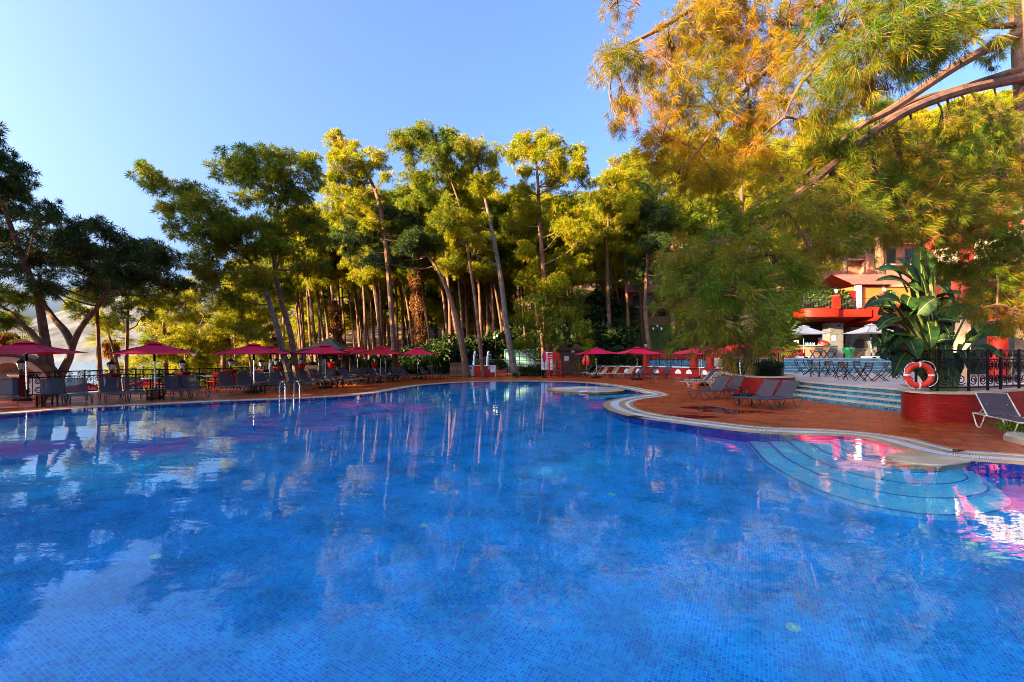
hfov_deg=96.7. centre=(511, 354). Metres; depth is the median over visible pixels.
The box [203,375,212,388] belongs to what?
cafe table
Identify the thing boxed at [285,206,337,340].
pine tree
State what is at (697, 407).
puddle
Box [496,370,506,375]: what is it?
planter trough
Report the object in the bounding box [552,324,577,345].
shrub
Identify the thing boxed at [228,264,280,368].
pine tree
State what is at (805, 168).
pine tree
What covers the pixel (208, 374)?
pine tree
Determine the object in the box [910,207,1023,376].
restaurant
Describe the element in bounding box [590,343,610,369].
shrub
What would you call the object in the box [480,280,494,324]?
pine tree
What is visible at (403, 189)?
pine tree
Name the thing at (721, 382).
sun lounger
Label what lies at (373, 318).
pine tree
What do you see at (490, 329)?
shrub
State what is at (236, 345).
pine tree
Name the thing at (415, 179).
pine tree
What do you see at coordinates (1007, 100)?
pine tree
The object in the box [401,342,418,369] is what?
shrub
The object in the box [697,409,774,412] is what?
puddle
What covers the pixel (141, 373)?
iron railing
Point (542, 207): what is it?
pine tree
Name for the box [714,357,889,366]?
terrace
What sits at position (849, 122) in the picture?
pine tree
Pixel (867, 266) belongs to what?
hillside house
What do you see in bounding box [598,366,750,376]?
curved red wall
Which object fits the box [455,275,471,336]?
pine tree
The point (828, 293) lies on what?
shrub
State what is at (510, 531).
pool water
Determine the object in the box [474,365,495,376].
shower wall
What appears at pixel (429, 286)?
pine tree
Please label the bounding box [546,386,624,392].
round basin
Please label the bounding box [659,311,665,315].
window
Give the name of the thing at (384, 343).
pine tree
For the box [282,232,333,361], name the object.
pine tree
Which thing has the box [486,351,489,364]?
shower column
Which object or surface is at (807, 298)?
shrub
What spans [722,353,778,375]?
iron railing
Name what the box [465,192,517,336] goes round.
pine tree
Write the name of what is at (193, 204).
pine tree
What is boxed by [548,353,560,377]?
lifeguard chair
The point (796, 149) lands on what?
pine tree
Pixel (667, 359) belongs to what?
iron railing
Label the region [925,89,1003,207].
pine tree
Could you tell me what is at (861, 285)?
terrace house
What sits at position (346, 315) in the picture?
pine tree
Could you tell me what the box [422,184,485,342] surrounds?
pine tree
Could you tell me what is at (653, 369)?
sun lounger
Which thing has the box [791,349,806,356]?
wooden table
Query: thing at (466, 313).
pine tree
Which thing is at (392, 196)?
pine tree
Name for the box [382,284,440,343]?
pine tree
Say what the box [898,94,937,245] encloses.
pine tree
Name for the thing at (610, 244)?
pine tree
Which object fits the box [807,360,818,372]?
folding chair
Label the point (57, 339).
hills
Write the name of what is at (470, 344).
shrub
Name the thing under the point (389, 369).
sun lounger
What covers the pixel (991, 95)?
pine tree
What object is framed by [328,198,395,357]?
pine tree
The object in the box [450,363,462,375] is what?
louvred box
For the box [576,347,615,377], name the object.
parasol
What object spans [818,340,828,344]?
red bowl
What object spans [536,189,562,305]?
pine tree
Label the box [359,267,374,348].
pine tree
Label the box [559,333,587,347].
shrub
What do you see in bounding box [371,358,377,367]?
lamp pot
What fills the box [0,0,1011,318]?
sky
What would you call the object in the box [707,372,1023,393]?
terrace
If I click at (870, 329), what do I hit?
parasol
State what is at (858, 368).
folding chair
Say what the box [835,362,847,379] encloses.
folding chair
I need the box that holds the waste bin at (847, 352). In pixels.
[842,347,855,357]
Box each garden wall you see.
[468,359,554,372]
[638,317,670,324]
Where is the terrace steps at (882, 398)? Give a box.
[792,381,900,411]
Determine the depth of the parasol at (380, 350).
30.27 m
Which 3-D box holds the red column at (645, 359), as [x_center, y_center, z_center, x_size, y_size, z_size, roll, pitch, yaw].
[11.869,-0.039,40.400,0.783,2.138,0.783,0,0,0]
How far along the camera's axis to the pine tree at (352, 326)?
59.89 m
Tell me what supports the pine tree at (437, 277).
on the ground at (1018, 343)
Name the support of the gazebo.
on the deck
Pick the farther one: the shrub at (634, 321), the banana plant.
the shrub at (634, 321)
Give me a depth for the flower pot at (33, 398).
17.27 m
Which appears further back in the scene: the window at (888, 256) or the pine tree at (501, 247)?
the window at (888, 256)
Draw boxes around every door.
[559,353,569,374]
[573,353,582,374]
[845,290,855,307]
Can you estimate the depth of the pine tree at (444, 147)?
36.04 m
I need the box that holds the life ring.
[903,361,937,388]
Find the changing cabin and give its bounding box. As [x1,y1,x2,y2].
[555,345,585,374]
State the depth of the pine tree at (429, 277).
56.45 m
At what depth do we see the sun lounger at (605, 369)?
37.51 m
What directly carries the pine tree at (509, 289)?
on the ground at (1018, 343)
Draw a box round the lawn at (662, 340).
[589,325,713,371]
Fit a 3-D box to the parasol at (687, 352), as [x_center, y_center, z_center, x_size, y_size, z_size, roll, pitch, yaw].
[11.540,0.661,27.620,2.970,2.479,2.970,0,-1,-18]
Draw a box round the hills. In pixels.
[0,276,306,360]
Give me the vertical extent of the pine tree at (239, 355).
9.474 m
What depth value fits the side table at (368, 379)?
29.41 m
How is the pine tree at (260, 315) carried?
on the ground at (1018, 343)
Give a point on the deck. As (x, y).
(964, 436)
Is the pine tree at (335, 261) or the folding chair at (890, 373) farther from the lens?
the pine tree at (335, 261)
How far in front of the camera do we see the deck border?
12.66 m
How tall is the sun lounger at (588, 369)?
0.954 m
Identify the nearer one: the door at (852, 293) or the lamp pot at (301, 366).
the lamp pot at (301, 366)
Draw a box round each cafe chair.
[152,374,166,393]
[196,373,206,388]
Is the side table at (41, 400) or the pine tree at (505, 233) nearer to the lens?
the side table at (41, 400)
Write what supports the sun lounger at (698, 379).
on the deck
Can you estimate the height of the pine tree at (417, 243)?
15.266 m
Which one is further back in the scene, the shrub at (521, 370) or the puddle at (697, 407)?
the shrub at (521, 370)
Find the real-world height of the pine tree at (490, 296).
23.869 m
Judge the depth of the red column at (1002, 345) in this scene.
23.72 m
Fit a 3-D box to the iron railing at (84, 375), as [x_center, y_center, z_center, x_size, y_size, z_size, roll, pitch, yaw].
[-21.815,1.360,22.450,0.082,1.180,3.875,0,0,13]
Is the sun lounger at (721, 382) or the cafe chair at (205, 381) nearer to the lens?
the sun lounger at (721, 382)
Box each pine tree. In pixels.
[0,121,68,393]
[0,212,197,393]
[0,281,49,366]
[60,269,132,391]
[81,306,130,389]
[104,313,192,389]
[116,284,169,376]
[122,322,197,389]
[124,158,294,386]
[129,290,209,386]
[152,277,233,380]
[170,334,219,385]
[188,296,277,371]
[197,312,255,367]
[200,140,335,385]
[210,328,259,369]
[220,256,257,367]
[221,268,265,376]
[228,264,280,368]
[247,259,301,311]
[251,242,330,363]
[251,291,317,363]
[256,252,288,359]
[259,261,327,363]
[260,308,317,359]
[264,236,305,363]
[280,205,333,361]
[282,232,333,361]
[283,210,336,337]
[283,287,341,362]
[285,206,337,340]
[295,283,384,334]
[296,289,320,363]
[300,286,327,334]
[306,201,320,342]
[313,127,398,377]
[315,216,350,329]
[322,211,336,338]
[324,202,470,377]
[326,220,356,357]
[327,222,357,337]
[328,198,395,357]
[329,252,374,357]
[331,276,346,345]
[332,181,391,346]
[332,284,388,331]
[333,287,363,333]
[336,202,399,360]
[340,273,370,357]
[343,286,423,345]
[348,281,363,358]
[350,286,393,342]
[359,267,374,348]
[360,203,428,345]
[365,184,405,344]
[365,287,375,346]
[368,188,398,350]
[374,282,385,346]
[378,188,437,340]
[382,279,446,339]
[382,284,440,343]
[384,118,485,377]
[391,183,447,335]
[392,278,411,345]
[392,284,432,339]
[393,167,471,341]
[393,276,398,350]
[400,285,403,349]
[403,257,437,331]
[407,278,441,338]
[408,280,464,335]
[409,284,414,346]
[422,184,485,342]
[422,275,430,342]
[423,281,497,337]
[431,276,460,294]
[431,282,473,341]
[433,276,445,333]
[440,211,478,335]
[441,272,447,320]
[442,133,518,376]
[443,170,474,337]
[451,281,518,329]
[452,279,455,305]
[453,272,489,312]
[455,192,514,351]
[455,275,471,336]
[456,283,518,338]
[457,208,491,318]
[462,184,510,329]
[463,272,485,333]
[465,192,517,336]
[469,168,509,336]
[471,281,476,336]
[473,254,488,333]
[480,206,546,339]
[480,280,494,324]
[488,194,494,322]
[488,278,508,320]
[493,275,497,326]
[498,126,604,375]
[500,204,541,309]
[500,210,554,351]
[501,184,552,333]
[502,186,520,305]
[505,285,596,375]
[508,274,517,314]
[508,277,567,316]
[522,210,590,333]
[524,205,567,333]
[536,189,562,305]
[548,218,597,326]
[570,190,602,288]
[574,190,618,298]
[579,180,644,290]
[580,207,636,296]
[581,200,618,317]
[586,247,629,285]
[587,154,655,334]
[598,255,663,296]
[600,166,658,348]
[603,190,662,347]
[620,174,683,355]
[622,146,663,284]
[632,159,657,327]
[652,195,729,341]
[654,126,801,315]
[657,125,691,283]
[663,154,688,302]
[663,197,732,320]
[665,134,726,194]
[678,128,715,262]
[683,192,746,319]
[688,191,761,310]
[730,173,810,283]
[736,121,791,301]
[768,136,791,155]
[777,134,864,252]
[787,133,836,233]
[791,116,818,174]
[791,128,816,186]
[795,167,870,287]
[802,86,998,273]
[815,122,861,169]
[827,114,868,159]
[840,117,880,164]
[863,104,990,258]
[863,116,965,216]
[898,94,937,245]
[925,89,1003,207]
[935,96,965,109]
[944,90,987,106]
[956,88,1021,216]
[969,97,1018,217]
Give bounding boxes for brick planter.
[721,371,796,394]
[898,384,1023,422]
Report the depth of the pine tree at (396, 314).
59.54 m
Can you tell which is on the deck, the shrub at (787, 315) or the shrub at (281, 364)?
the shrub at (281, 364)
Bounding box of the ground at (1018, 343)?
[2,215,1023,460]
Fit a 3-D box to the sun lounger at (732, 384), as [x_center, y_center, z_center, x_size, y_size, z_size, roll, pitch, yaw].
[9.325,1.418,19.846,1.914,0.954,0.648,0,0,-20]
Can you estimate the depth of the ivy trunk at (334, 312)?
42.75 m
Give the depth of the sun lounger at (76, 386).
17.98 m
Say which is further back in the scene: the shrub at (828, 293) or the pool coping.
the shrub at (828, 293)
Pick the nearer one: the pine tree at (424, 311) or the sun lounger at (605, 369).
the sun lounger at (605, 369)
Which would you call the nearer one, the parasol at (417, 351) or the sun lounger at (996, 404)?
the sun lounger at (996, 404)
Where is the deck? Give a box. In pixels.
[0,374,1023,453]
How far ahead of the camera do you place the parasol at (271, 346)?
27.50 m
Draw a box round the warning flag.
[542,349,546,377]
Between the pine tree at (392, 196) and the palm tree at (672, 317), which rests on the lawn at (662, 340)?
the palm tree at (672, 317)
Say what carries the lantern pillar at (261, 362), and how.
on the deck
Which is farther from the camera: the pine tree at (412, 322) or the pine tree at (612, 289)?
the pine tree at (612, 289)
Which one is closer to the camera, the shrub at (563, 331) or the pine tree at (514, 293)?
the shrub at (563, 331)
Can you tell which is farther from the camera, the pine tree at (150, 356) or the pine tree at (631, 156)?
the pine tree at (631, 156)
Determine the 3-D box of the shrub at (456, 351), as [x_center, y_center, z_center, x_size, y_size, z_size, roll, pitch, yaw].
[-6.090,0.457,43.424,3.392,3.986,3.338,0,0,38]
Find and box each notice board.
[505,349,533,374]
[541,352,551,375]
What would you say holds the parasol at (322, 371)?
on the deck
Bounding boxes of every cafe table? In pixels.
[141,378,151,393]
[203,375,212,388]
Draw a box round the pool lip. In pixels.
[0,381,1023,464]
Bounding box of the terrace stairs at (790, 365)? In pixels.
[759,358,913,371]
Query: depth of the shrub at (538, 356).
46.02 m
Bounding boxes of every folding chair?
[794,360,804,373]
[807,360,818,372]
[810,361,819,376]
[820,360,831,374]
[825,361,836,376]
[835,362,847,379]
[839,361,854,377]
[852,361,865,375]
[855,362,873,380]
[870,362,888,380]
[884,369,900,377]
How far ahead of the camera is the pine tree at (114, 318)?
28.78 m
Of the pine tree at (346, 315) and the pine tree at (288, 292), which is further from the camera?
the pine tree at (346, 315)
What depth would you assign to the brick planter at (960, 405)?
12.71 m
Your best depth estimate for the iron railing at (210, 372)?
26.65 m
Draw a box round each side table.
[35,394,58,406]
[146,389,164,400]
[251,384,265,393]
[331,379,342,387]
[363,377,373,383]
[388,375,397,381]
[738,393,752,405]
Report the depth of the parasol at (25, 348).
18.64 m
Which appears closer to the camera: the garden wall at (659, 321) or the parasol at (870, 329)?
the parasol at (870, 329)
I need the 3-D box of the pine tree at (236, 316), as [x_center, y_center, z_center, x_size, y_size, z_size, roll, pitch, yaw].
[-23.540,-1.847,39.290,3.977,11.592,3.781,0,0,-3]
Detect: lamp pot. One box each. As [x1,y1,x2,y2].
[299,357,305,368]
[327,357,334,368]
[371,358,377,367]
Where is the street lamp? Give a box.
[652,323,662,350]
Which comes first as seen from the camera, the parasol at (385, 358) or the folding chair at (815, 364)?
the folding chair at (815, 364)
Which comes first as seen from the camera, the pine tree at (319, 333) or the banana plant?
the banana plant
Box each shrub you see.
[271,355,298,369]
[306,359,317,364]
[354,355,364,367]
[360,356,381,373]
[381,355,402,372]
[397,346,411,372]
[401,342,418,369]
[401,354,424,373]
[412,339,435,373]
[418,342,457,374]
[426,329,465,373]
[434,339,467,374]
[455,335,483,364]
[469,337,486,358]
[476,330,505,358]
[482,323,503,336]
[490,331,506,358]
[490,358,501,369]
[497,358,507,369]
[499,324,533,340]
[517,365,525,375]
[523,364,534,375]
[524,329,544,357]
[530,366,540,375]
[534,336,568,358]
[541,311,563,332]
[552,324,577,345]
[557,307,606,337]
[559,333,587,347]
[568,326,609,369]
[581,287,625,319]
[585,327,626,349]
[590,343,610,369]
[593,316,638,355]
[595,345,621,368]
[603,346,627,365]
[606,310,641,347]
[617,347,638,365]
[628,354,642,365]
[668,332,697,350]
[676,315,700,334]
[689,326,715,345]
[752,361,764,375]
[755,311,799,343]
[759,359,777,375]
[772,360,784,375]
[798,289,816,308]
[808,289,837,307]
[826,287,852,322]
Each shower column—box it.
[473,351,477,364]
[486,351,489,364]
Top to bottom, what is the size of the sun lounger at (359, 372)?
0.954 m
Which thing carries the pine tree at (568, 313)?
on the ground at (1018, 343)
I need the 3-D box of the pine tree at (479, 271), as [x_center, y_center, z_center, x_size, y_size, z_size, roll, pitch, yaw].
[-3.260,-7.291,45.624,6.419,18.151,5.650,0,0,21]
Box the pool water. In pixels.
[0,381,1023,681]
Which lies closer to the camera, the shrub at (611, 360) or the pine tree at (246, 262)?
the shrub at (611, 360)
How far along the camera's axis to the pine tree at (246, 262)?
51.41 m
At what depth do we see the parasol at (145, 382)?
33.67 m
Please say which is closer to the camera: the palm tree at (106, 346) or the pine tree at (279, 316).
the palm tree at (106, 346)
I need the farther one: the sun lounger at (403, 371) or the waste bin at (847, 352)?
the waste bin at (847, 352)
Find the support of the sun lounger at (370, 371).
on the deck
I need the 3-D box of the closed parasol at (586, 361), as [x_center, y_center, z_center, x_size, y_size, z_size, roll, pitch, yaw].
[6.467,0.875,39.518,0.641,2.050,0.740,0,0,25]
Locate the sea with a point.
(82, 365)
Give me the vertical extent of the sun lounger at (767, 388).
0.954 m
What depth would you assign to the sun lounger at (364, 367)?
35.49 m
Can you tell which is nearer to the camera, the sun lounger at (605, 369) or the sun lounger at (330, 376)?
the sun lounger at (330, 376)
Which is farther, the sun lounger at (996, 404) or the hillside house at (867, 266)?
the hillside house at (867, 266)
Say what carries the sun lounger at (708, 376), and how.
on the deck
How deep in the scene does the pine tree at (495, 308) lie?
56.20 m
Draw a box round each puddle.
[625,414,719,418]
[679,405,728,409]
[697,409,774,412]
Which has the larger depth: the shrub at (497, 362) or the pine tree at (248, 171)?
the shrub at (497, 362)
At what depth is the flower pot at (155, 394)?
19.52 m
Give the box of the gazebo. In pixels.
[299,337,353,377]
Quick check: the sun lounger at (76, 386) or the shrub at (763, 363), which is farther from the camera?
the shrub at (763, 363)
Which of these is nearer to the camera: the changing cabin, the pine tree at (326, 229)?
the changing cabin
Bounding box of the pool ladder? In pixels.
[279,380,299,398]
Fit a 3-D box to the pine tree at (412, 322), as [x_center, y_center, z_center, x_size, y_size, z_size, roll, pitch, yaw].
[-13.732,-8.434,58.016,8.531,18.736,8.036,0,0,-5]
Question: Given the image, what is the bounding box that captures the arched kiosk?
[0,354,63,395]
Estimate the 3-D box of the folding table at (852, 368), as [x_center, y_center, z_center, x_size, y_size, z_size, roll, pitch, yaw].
[17.617,0.935,23.422,0.800,0.750,0.785,0,0,-8]
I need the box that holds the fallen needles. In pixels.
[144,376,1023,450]
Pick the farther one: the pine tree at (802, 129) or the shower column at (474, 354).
the pine tree at (802, 129)
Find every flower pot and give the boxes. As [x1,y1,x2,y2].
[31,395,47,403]
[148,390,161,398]
[691,382,699,388]
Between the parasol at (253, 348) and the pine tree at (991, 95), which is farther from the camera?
the pine tree at (991, 95)
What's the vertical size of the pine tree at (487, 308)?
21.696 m
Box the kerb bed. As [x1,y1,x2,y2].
[1003,430,1023,444]
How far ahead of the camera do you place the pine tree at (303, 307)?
60.28 m
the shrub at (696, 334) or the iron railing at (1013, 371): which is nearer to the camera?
the iron railing at (1013, 371)
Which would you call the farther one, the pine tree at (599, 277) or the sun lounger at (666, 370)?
the pine tree at (599, 277)
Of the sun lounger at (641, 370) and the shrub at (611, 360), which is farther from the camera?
the shrub at (611, 360)
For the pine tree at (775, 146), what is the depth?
63.14 m
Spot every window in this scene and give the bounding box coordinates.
[632,295,638,306]
[647,295,652,306]
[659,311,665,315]
[886,248,895,263]
[904,248,914,263]
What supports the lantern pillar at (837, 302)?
on the bar building
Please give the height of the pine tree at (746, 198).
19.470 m
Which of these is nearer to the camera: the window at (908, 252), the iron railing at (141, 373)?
the iron railing at (141, 373)
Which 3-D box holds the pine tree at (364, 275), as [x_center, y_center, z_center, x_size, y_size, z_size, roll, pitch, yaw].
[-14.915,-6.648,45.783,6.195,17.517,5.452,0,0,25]
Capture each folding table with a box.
[829,364,844,376]
[843,365,865,379]
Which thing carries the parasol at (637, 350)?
on the deck
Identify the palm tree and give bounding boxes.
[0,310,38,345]
[81,323,137,372]
[210,320,240,371]
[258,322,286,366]
[657,291,685,350]
[760,321,802,375]
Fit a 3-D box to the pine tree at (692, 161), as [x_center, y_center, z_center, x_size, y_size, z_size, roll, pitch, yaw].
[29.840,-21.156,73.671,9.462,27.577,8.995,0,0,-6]
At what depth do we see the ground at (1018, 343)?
77.62 m
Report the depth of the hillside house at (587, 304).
64.18 m
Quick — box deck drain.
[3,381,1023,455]
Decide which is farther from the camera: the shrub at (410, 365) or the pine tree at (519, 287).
the pine tree at (519, 287)
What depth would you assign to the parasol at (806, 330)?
37.57 m
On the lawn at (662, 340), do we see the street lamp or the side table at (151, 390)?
the street lamp
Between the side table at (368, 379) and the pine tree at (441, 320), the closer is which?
the side table at (368, 379)
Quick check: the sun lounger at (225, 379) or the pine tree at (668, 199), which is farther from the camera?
the pine tree at (668, 199)
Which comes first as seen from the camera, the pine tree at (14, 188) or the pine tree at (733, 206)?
the pine tree at (14, 188)
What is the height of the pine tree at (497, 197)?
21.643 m
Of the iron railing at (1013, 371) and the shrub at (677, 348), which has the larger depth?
the shrub at (677, 348)
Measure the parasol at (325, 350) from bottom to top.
2.479 m
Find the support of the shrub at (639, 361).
on the ground at (1018, 343)
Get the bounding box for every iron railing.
[23,370,109,394]
[65,363,217,385]
[115,368,180,388]
[183,367,227,386]
[232,366,260,381]
[262,365,275,379]
[637,309,662,315]
[649,351,689,366]
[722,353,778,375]
[798,298,871,308]
[915,349,1023,390]
[1002,355,1023,386]
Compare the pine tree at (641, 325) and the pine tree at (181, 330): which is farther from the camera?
the pine tree at (641, 325)
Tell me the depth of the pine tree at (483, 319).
57.76 m
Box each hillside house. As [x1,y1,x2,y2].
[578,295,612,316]
[614,285,683,316]
[803,237,869,278]
[859,241,917,273]
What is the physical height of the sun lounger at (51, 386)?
0.954 m
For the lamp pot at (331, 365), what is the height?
0.956 m
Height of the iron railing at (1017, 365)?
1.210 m
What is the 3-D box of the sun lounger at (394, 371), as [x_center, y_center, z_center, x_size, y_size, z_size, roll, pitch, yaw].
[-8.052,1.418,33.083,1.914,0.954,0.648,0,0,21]
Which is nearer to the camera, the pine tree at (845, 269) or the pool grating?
the pool grating
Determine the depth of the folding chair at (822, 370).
29.02 m
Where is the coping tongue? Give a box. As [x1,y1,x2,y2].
[886,452,974,464]
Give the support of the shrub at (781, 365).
in the brick planter at (753, 384)
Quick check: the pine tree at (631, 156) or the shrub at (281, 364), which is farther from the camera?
the pine tree at (631, 156)
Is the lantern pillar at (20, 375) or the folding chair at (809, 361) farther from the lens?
the folding chair at (809, 361)
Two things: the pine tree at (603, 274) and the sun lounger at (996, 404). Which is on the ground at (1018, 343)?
the pine tree at (603, 274)
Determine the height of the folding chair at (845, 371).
0.940 m
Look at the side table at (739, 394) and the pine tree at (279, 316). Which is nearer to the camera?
the side table at (739, 394)
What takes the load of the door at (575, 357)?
in the changing cabin
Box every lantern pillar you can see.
[7,358,34,396]
[100,360,121,391]
[172,359,190,384]
[222,358,238,385]
[255,359,267,381]
[273,358,281,369]
[831,287,840,308]
[879,285,886,295]
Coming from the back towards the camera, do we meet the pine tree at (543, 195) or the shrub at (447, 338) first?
the pine tree at (543, 195)
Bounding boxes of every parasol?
[0,341,86,400]
[66,383,97,390]
[107,341,197,398]
[122,379,161,389]
[207,343,290,392]
[264,345,289,385]
[291,344,354,387]
[297,346,318,370]
[317,346,327,384]
[341,347,367,380]
[343,347,353,377]
[357,346,403,382]
[363,348,400,378]
[401,347,435,378]
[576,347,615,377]
[582,355,590,376]
[611,347,663,379]
[666,353,705,382]
[668,345,712,385]
[694,344,791,395]
[789,325,829,357]
[841,323,893,357]
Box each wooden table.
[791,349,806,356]
[848,349,866,357]
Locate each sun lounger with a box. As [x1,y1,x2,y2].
[0,379,18,405]
[39,378,67,405]
[64,378,93,404]
[98,377,127,403]
[121,377,150,401]
[162,375,191,398]
[180,375,210,397]
[215,373,244,394]
[233,373,261,393]
[236,371,262,389]
[252,371,276,387]
[265,372,294,391]
[273,370,296,386]
[283,372,310,390]
[296,371,325,388]
[308,368,329,382]
[311,370,338,387]
[323,369,349,384]
[337,369,364,384]
[350,367,368,375]
[353,368,378,382]
[363,366,381,378]
[363,368,390,381]
[373,366,391,377]
[377,367,401,380]
[386,366,408,377]
[389,367,414,380]
[398,367,422,379]
[416,367,441,379]
[426,366,448,378]
[571,365,592,376]
[582,366,602,376]
[588,366,610,377]
[598,366,621,377]
[613,366,634,377]
[625,366,647,377]
[638,366,659,378]
[649,366,673,378]
[680,372,715,387]
[685,370,716,384]
[688,376,733,399]
[691,369,717,382]
[703,376,747,398]
[731,379,781,407]
[750,380,802,409]
[972,392,1023,431]
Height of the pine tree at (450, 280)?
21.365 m
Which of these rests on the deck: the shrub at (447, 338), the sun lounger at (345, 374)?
the sun lounger at (345, 374)
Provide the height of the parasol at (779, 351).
2.479 m
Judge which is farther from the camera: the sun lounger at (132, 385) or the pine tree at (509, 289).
the pine tree at (509, 289)
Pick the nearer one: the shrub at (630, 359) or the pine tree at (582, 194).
the shrub at (630, 359)
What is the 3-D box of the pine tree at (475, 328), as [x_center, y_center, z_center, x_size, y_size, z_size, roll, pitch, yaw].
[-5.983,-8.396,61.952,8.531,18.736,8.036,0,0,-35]
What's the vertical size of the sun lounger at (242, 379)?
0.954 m
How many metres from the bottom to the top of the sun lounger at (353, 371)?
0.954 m
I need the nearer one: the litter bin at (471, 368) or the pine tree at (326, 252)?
the litter bin at (471, 368)
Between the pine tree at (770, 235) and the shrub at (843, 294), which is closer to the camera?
the shrub at (843, 294)
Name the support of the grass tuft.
on the kerb bed
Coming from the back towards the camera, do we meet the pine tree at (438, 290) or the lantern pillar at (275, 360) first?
the pine tree at (438, 290)
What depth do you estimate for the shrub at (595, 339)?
46.41 m
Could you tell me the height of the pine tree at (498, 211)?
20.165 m
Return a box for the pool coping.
[4,381,1023,457]
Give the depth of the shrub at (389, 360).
43.71 m
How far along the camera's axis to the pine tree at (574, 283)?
48.24 m
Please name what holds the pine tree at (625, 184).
on the lawn at (662, 340)
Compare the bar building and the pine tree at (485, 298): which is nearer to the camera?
the bar building
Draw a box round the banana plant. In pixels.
[864,247,1014,390]
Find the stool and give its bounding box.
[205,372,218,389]
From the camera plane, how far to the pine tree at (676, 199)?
76.93 m
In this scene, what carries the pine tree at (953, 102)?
on the ground at (1018, 343)
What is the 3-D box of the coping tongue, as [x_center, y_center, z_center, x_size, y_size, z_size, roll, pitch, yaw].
[7.585,2.147,8.362,1.406,0.507,0.852,0,0,-21]
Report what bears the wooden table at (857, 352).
on the terrace at (716, 364)
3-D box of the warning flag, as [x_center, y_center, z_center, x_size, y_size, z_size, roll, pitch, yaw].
[2.655,0.725,37.000,0.440,2.350,0.429,0,0,0]
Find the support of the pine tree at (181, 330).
on the ground at (1018, 343)
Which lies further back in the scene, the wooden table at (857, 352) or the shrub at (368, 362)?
the shrub at (368, 362)
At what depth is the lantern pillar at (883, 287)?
41.52 m
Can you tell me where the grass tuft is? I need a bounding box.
[980,417,1023,432]
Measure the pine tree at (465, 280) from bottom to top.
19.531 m
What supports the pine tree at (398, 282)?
on the ground at (1018, 343)
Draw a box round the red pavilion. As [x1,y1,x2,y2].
[634,350,804,366]
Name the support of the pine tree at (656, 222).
on the ground at (1018, 343)
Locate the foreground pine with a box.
[582,0,1023,381]
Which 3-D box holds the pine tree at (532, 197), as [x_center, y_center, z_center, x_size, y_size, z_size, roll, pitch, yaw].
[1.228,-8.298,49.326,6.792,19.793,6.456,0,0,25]
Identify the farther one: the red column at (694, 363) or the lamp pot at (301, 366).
the red column at (694, 363)
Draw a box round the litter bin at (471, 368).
[469,365,473,376]
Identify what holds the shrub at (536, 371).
on the ground at (1018, 343)
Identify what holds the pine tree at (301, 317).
on the ground at (1018, 343)
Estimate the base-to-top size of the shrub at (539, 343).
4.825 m
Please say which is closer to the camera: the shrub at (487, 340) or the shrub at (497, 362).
the shrub at (497, 362)
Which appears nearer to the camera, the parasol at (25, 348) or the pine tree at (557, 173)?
the parasol at (25, 348)
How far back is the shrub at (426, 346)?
43.21 m
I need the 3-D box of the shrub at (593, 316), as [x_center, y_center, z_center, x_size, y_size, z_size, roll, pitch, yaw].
[7.905,-2.391,51.539,7.005,5.817,5.662,0,0,-3]
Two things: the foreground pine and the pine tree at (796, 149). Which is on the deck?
the foreground pine
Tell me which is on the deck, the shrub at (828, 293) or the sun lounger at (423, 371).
the sun lounger at (423, 371)
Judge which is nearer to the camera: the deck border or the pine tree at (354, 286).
the deck border
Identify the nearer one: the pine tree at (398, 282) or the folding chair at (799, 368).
the folding chair at (799, 368)
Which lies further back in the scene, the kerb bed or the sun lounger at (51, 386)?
the sun lounger at (51, 386)
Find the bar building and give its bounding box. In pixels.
[714,300,1023,357]
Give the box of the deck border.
[0,381,1023,454]
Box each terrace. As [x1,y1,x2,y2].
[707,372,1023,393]
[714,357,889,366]
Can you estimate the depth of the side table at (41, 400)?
16.59 m
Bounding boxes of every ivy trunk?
[327,286,345,345]
[407,257,427,345]
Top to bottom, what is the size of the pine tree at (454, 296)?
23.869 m
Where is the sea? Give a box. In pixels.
[0,361,269,393]
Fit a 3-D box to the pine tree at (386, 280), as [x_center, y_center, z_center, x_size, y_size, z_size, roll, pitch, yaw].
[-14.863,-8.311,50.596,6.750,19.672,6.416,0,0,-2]
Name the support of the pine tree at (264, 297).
on the ground at (1018, 343)
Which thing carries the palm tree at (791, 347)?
in the brick planter at (753, 384)
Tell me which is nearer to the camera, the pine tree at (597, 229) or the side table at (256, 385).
the side table at (256, 385)
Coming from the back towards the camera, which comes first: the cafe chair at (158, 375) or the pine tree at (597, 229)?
the pine tree at (597, 229)
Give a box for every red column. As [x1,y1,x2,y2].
[641,342,649,365]
[688,347,698,366]
[704,347,715,367]
[981,307,1009,379]
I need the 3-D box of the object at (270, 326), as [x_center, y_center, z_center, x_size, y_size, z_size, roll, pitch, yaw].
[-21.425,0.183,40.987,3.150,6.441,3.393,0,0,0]
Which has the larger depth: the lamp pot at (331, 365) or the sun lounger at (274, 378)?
the lamp pot at (331, 365)
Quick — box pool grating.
[0,381,1023,460]
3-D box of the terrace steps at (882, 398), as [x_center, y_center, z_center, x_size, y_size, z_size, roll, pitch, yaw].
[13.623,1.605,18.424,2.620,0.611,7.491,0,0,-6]
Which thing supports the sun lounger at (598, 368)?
on the deck
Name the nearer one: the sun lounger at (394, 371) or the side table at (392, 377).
the side table at (392, 377)
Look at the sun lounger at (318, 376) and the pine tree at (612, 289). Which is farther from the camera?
the pine tree at (612, 289)
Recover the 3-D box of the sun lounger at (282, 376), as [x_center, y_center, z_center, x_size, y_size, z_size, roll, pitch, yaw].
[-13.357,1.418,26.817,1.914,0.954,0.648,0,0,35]
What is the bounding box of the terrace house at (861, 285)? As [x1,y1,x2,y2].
[818,274,910,307]

